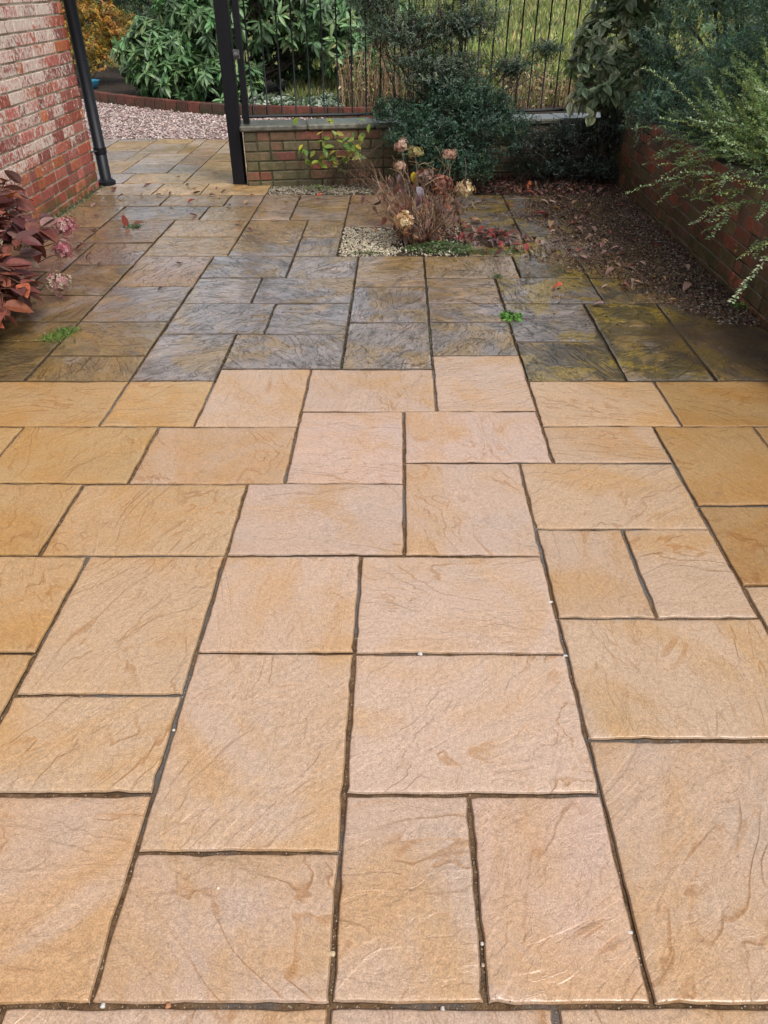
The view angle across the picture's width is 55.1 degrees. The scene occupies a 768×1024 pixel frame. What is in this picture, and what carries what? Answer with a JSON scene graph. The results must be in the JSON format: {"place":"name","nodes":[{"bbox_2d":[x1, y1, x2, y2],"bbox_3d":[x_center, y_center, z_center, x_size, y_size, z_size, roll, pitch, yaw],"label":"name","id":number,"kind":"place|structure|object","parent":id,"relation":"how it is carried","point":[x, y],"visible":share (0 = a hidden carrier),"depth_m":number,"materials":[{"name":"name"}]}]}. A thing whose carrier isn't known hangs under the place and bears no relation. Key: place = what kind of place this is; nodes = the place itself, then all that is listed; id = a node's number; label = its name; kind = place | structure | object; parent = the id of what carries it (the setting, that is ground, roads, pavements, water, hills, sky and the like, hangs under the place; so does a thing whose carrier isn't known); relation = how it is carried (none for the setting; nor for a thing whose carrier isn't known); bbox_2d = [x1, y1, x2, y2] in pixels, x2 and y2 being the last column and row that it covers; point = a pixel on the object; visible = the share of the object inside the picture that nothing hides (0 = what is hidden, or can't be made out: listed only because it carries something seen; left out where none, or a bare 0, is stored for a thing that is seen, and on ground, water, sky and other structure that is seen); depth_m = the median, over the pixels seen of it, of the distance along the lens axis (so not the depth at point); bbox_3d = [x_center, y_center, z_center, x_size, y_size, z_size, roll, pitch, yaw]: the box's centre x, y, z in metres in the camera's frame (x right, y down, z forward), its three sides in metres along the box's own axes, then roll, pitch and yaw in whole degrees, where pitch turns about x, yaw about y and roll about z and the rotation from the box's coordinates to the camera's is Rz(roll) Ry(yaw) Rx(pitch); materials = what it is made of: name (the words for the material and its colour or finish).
{"place":"outdoors","nodes":[
{"label":"outdoors","id":0,"kind":"place"},
{"bbox_2d":[81,99,322,138],"bbox_3d":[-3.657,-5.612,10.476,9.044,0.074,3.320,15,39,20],"label":"pink gravel","id":1,"kind":"structure","parent":0,"point":[215,124],"depth_m":10.04,"materials":[{"name":"pink gravel"}]},
{"bbox_2d":[74,66,599,113],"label":"border soil","id":2,"kind":"structure","parent":0,"point":[113,81],"depth_m":13.19,"materials":[{"name":"brown soil"}]},
{"bbox_2d":[60,0,130,65],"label":"evergreen bush","id":3,"kind":"object","parent":2,"relation":"on","point":[92,20],"visible":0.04,"depth_m":15.77,"materials":[{"name":"orange plant"}]},
{"bbox_2d":[92,79,98,88],"bbox_3d":[-5.149,-7.494,12.902,0.344,0.135,0.344,1,36,1],"label":"plant pot","id":4,"kind":"object","parent":2,"relation":"on","point":[95,82],"visible":0.38,"depth_m":12.85,"materials":[{"name":"blue ceramic"}]},
{"bbox_2d":[59,0,133,78],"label":"golden shrub","id":5,"kind":"object","parent":2,"relation":"on","point":[105,15],"visible":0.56,"depth_m":13.01,"materials":[{"name":"yellow plant"}]},
{"bbox_2d":[88,0,217,49],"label":"evergreen bush","id":6,"kind":"object","parent":2,"relation":"on","point":[140,8],"visible":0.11,"depth_m":14.27,"materials":[{"name":"green plant"}]},
{"bbox_2d":[79,88,388,118],"bbox_3d":[-3.400,-6.446,11.533,8.246,0.179,1.078,16,39,21],"label":"brick edging","id":7,"kind":"object","parent":2,"relation":"on","point":[184,106],"visible":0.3,"depth_m":10.74,"materials":[{"name":"red brick"}]},
{"bbox_2d":[111,0,421,103],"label":"rhododendron","id":8,"kind":"object","parent":2,"relation":"on","point":[172,46],"visible":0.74,"depth_m":11.22,"materials":[{"name":"green plant"}]},
{"bbox_2d":[248,92,300,105],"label":"ground cover plant","id":9,"kind":"object","parent":2,"relation":"on","point":[259,99],"visible":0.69,"depth_m":10.85,"materials":[{"name":"green plant"}]},
{"bbox_2d":[292,92,346,108],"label":"ground cover plant","id":10,"kind":"object","parent":2,"relation":"on","point":[330,100],"visible":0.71,"depth_m":10.77,"materials":[{"name":"green plant"}]},
{"bbox_2d":[332,40,388,111],"bbox_3d":[-0.327,-6.288,10.642,0.846,0.895,0.742,1,36,1],"label":"dead stem clump","id":11,"kind":"object","parent":2,"relation":"on","point":[359,82],"visible":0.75,"depth_m":10.57,"materials":[{"name":"brown plant"}]},
{"bbox_2d":[346,91,386,106],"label":"ground cover plant","id":12,"kind":"object","parent":2,"relation":"on","point":[368,104],"visible":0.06,"depth_m":10.90,"materials":[{"name":"green plant"}]},
{"bbox_2d":[348,9,424,88],"bbox_3d":[0.057,-7.220,11.633,1.235,1.242,0.789,9,37,12],"label":"dead stem clump","id":13,"kind":"object","parent":2,"relation":"on","point":[386,45],"visible":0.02,"depth_m":11.51,"materials":[{"name":"brown plant"}]},
{"bbox_2d":[369,48,430,92],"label":"loose shrub","id":14,"kind":"object","parent":2,"relation":"on","point":[376,65],"visible":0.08,"depth_m":11.01,"materials":[{"name":"green plant"}]},
{"bbox_2d":[378,40,428,104],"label":"dead stem clump","id":15,"kind":"object","parent":2,"relation":"on","point":[402,92],"visible":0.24,"depth_m":10.20,"materials":[{"name":"brown plant"}]},
{"bbox_2d":[378,14,501,81],"bbox_3d":[0.865,-7.632,12.269,2.276,1.176,1.298,13,38,17],"label":"loose shrub","id":16,"kind":"object","parent":2,"relation":"on","point":[486,67],"visible":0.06,"depth_m":12.23,"materials":[{"name":"green plant"}]},
{"bbox_2d":[496,58,550,113],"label":"dead stem clump","id":17,"kind":"object","parent":2,"relation":"on","point":[537,91],"visible":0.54,"depth_m":10.64,"materials":[{"name":"brown plant"}]},
{"bbox_2d":[502,59,593,89],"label":"loose shrub","id":18,"kind":"object","parent":2,"relation":"on","point":[554,76],"visible":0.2,"depth_m":11.37,"materials":[{"name":"green plant"}]},
{"bbox_2d":[541,71,578,106],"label":"dead stem clump","id":19,"kind":"object","parent":2,"relation":"on","point":[562,101],"visible":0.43,"depth_m":11.04,"materials":[{"name":"brown plant"}]},
{"bbox_2d":[0,139,767,1023],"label":"patio paving","id":20,"kind":"structure","parent":0,"point":[256,759],"depth_m":2.22,"materials":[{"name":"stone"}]},
{"bbox_2d":[0,170,79,327],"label":"hydrangea","id":21,"kind":"object","parent":20,"relation":"on","point":[18,287],"visible":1,"depth_m":4.38,"materials":[{"name":"red plant"}]},
{"bbox_2d":[36,325,79,341],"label":"grass tuft","id":22,"kind":"object","parent":20,"relation":"on","point":[69,332],"visible":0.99,"depth_m":4.01,"materials":[{"name":"green plant"}]},
{"bbox_2d":[43,185,105,227],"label":"moss","id":23,"kind":"object","parent":20,"relation":"on","point":[75,205],"visible":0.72,"depth_m":6.42,"materials":[{"name":"green plant"}]},
{"bbox_2d":[63,0,115,185],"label":"drainpipe","id":24,"kind":"object","parent":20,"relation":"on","point":[99,151],"visible":0.91,"depth_m":6.55,"materials":[{"name":"black paint"}]},
{"bbox_2d":[121,215,128,226],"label":"fallen leaf","id":25,"kind":"object","parent":20,"relation":"on","point":[125,222],"visible":0.92,"depth_m":5.77,"materials":[{"name":"red plant"}]},
{"bbox_2d":[123,222,142,227],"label":"weed","id":26,"kind":"object","parent":20,"relation":"on","point":[132,225],"visible":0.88,"depth_m":5.79,"materials":[{"name":"green plant"}]},
{"bbox_2d":[165,1002,170,1008],"bbox_3d":[-0.411,0.940,1.401,0.013,0.008,0.010,1,36,1],"label":"pebble","id":27,"kind":"object","parent":20,"relation":"on","point":[168,1006],"visible":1,"depth_m":1.40,"materials":[{"name":"beige stone"}]},
{"bbox_2d":[213,0,246,184],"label":"gate post","id":28,"kind":"object","parent":20,"relation":"on","point":[229,54],"visible":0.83,"depth_m":6.54,"materials":[{"name":"black metal"}]},
{"bbox_2d":[8,188,633,379],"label":"dirt specks","id":29,"kind":"object","parent":20,"relation":"on","point":[303,269],"visible":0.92,"depth_m":4.66,"materials":[{"name":"brown soil"}]},
{"bbox_2d":[328,951,334,956],"bbox_3d":[-0.106,0.885,1.475,0.018,0.007,0.011,1,36,1],"label":"pebble","id":30,"kind":"object","parent":20,"relation":"on","point":[331,953],"visible":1,"depth_m":1.47,"materials":[{"name":"white stone"}]},
{"bbox_2d":[12,359,757,1021],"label":"crumbs","id":31,"kind":"object","parent":20,"relation":"on","point":[308,703],"visible":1,"depth_m":2.16,"materials":[{"name":"white plant"}]},
{"bbox_2d":[339,227,466,256],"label":"cream gravel","id":32,"kind":"structure","parent":20,"relation":"on","point":[351,240],"depth_m":5.47,"materials":[{"name":"beige gravel"}]},
{"bbox_2d":[351,250,383,254],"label":"weed","id":33,"kind":"object","parent":32,"relation":"on","point":[358,252],"visible":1,"depth_m":5.24,"materials":[{"name":"green plant"}]},
{"bbox_2d":[359,136,476,245],"bbox_3d":[0.250,-2.273,5.315,0.863,0.713,0.624,1,36,1],"label":"dried hydrangea","id":34,"kind":"object","parent":20,"relation":"on","point":[405,221],"visible":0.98,"depth_m":5.33,"materials":[{"name":"brown plant"}]},
{"bbox_2d":[402,239,473,254],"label":"creeping plant","id":35,"kind":"object","parent":20,"relation":"on","point":[436,245],"visible":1,"depth_m":5.31,"materials":[{"name":"green plant"}]},
{"bbox_2d":[361,70,533,191],"bbox_3d":[0.560,-3.393,6.575,1.539,0.971,0.832,1,36,1],"label":"evergreen shrub","id":36,"kind":"object","parent":20,"relation":"on","point":[471,106],"visible":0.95,"depth_m":6.44,"materials":[{"name":"green plant"}]},
{"bbox_2d":[455,248,514,254],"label":"creeping plant","id":37,"kind":"object","parent":20,"relation":"on","point":[479,251],"visible":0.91,"depth_m":5.24,"materials":[{"name":"green plant"}]},
{"bbox_2d":[498,309,522,321],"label":"weed","id":38,"kind":"object","parent":20,"relation":"on","point":[505,314],"visible":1,"depth_m":4.23,"materials":[{"name":"green plant"}]},
{"bbox_2d":[509,246,524,253],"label":"weed","id":39,"kind":"object","parent":20,"relation":"on","point":[515,249],"visible":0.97,"depth_m":5.29,"materials":[{"name":"green plant"}]},
{"bbox_2d":[523,243,528,249],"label":"fallen leaf","id":40,"kind":"object","parent":20,"relation":"on","point":[525,246],"visible":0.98,"depth_m":5.32,"materials":[{"name":"red plant"}]},
{"bbox_2d":[551,282,565,289],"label":"fallen leaf","id":41,"kind":"object","parent":20,"relation":"on","point":[557,284],"visible":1,"depth_m":4.60,"materials":[{"name":"orange plant"}]},
{"bbox_2d":[605,267,615,274],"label":"fallen leaf","id":42,"kind":"object","parent":20,"relation":"on","point":[609,269],"visible":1,"depth_m":4.85,"materials":[{"name":"beige plant"}]},
{"bbox_2d":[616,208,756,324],"bbox_3d":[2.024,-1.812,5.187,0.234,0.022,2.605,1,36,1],"label":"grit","id":43,"kind":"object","parent":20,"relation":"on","point":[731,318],"visible":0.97,"depth_m":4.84,"materials":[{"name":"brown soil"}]},
{"bbox_2d":[683,281,691,290],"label":"fallen leaf","id":44,"kind":"object","parent":20,"relation":"on","point":[686,284],"visible":1,"depth_m":4.59,"materials":[{"name":"grey plant"}]},
{"bbox_2d":[654,321,767,356],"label":"puddle water","id":45,"kind":"structure","parent":20,"relation":"on","point":[737,338],"depth_m":4.03,"materials":[{"name":"brown liquid"}]},
{"bbox_2d":[731,300,749,313],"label":"weed","id":46,"kind":"object","parent":20,"relation":"on","point":[740,304],"visible":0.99,"depth_m":4.32,"materials":[{"name":"green plant"}]},
{"bbox_2d":[62,0,767,365],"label":"ground","id":47,"kind":"structure","parent":0,"point":[272,18],"depth_m":26.03,"materials":[{"name":"green plant"}]},
{"bbox_2d":[0,0,98,238],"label":"brick wall","id":48,"kind":"structure","parent":47,"relation":"on","point":[46,154],"depth_m":5.84,"materials":[{"name":"red brick"}]},
{"bbox_2d":[239,112,611,188],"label":"brick wall","id":49,"kind":"structure","parent":47,"relation":"on","point":[274,158],"depth_m":6.92,"materials":[{"name":"brick"}]},
{"bbox_2d":[231,0,672,123],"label":"railing","id":50,"kind":"object","parent":49,"relation":"on","point":[246,116],"visible":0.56,"depth_m":6.63,"materials":[{"name":"black metal"}]},
{"bbox_2d":[279,0,754,105],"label":"lawn grass","id":51,"kind":"structure","parent":47,"relation":"on","point":[513,43],"depth_m":20.65,"materials":[{"name":"green plant"}]},
{"bbox_2d":[605,105,767,331],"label":"brick wall","id":52,"kind":"structure","parent":47,"relation":"on","point":[716,256],"depth_m":4.98,"materials":[{"name":"red brick"}]},
{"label":"raised bed soil","id":53,"kind":"structure","parent":47,"relation":"on","visible":0},
{"bbox_2d":[559,0,688,151],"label":"variegated shrub","id":54,"kind":"object","parent":53,"relation":"on","point":[604,82],"visible":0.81,"depth_m":6.63,"materials":[{"name":"green plant"}]},
{"bbox_2d":[617,0,767,147],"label":"conifer","id":55,"kind":"object","parent":53,"relation":"on","point":[649,108],"visible":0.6,"depth_m":6.11,"materials":[{"name":"green plant"}]},
{"bbox_2d":[625,32,767,303],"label":"pale shrub","id":56,"kind":"object","parent":53,"relation":"on","point":[753,143],"visible":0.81,"depth_m":4.70,"materials":[{"name":"green plant"}]},
{"bbox_2d":[652,0,767,152],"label":"conifer","id":57,"kind":"object","parent":53,"relation":"on","point":[738,44],"visible":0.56,"depth_m":5.32,"materials":[{"name":"green plant"}]},
{"bbox_2d":[267,179,593,194],"bbox_3d":[0.528,-3.126,7.056,3.341,0.046,0.906,1,36,1],"label":"gravel strip","id":58,"kind":"object","parent":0,"point":[363,189],"visible":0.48,"depth_m":6.92,"materials":[{"name":"beige gravel"}]},
{"bbox_2d":[304,184,332,189],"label":"weed","id":59,"kind":"object","parent":58,"relation":"on","point":[315,187],"visible":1,"depth_m":6.86,"materials":[{"name":"green plant"}]},
{"bbox_2d":[293,117,370,185],"bbox_3d":[-0.473,-3.296,6.755,0.707,0.593,0.217,1,36,1],"label":"shrub","id":60,"kind":"object","parent":58,"relation":"on","point":[357,147],"depth_m":6.79,"materials":[{"name":"green plant"}]},
{"bbox_2d":[330,132,399,188],"bbox_3d":[-0.162,-3.236,6.756,0.690,0.496,0.226,1,36,1],"label":"bare twig bush","id":61,"kind":"object","parent":58,"relation":"on","point":[364,174],"visible":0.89,"depth_m":6.81,"materials":[{"name":"brown plant"}]},
{"bbox_2d":[338,0,569,183],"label":"wispy shrub","id":62,"kind":"object","parent":58,"relation":"on","point":[435,65],"visible":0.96,"depth_m":6.32,"materials":[{"name":"green plant"}]},
{"bbox_2d":[486,102,627,187],"bbox_3d":[1.683,-3.428,6.918,1.583,0.748,0.737,1,36,1],"label":"shrub","id":63,"kind":"object","parent":58,"relation":"on","point":[597,166],"visible":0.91,"depth_m":6.88,"materials":[{"name":"green plant"}]},
{"bbox_2d":[460,173,762,326],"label":"leaf litter","id":64,"kind":"object","parent":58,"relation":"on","point":[616,193],"visible":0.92,"depth_m":5.49,"materials":[{"name":"brown plant"}]},
{"bbox_2d":[431,61,488,109],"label":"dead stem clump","id":65,"kind":"object","parent":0,"point":[475,73],"visible":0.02,"depth_m":10.53,"materials":[{"name":"brown plant"}]}
]}

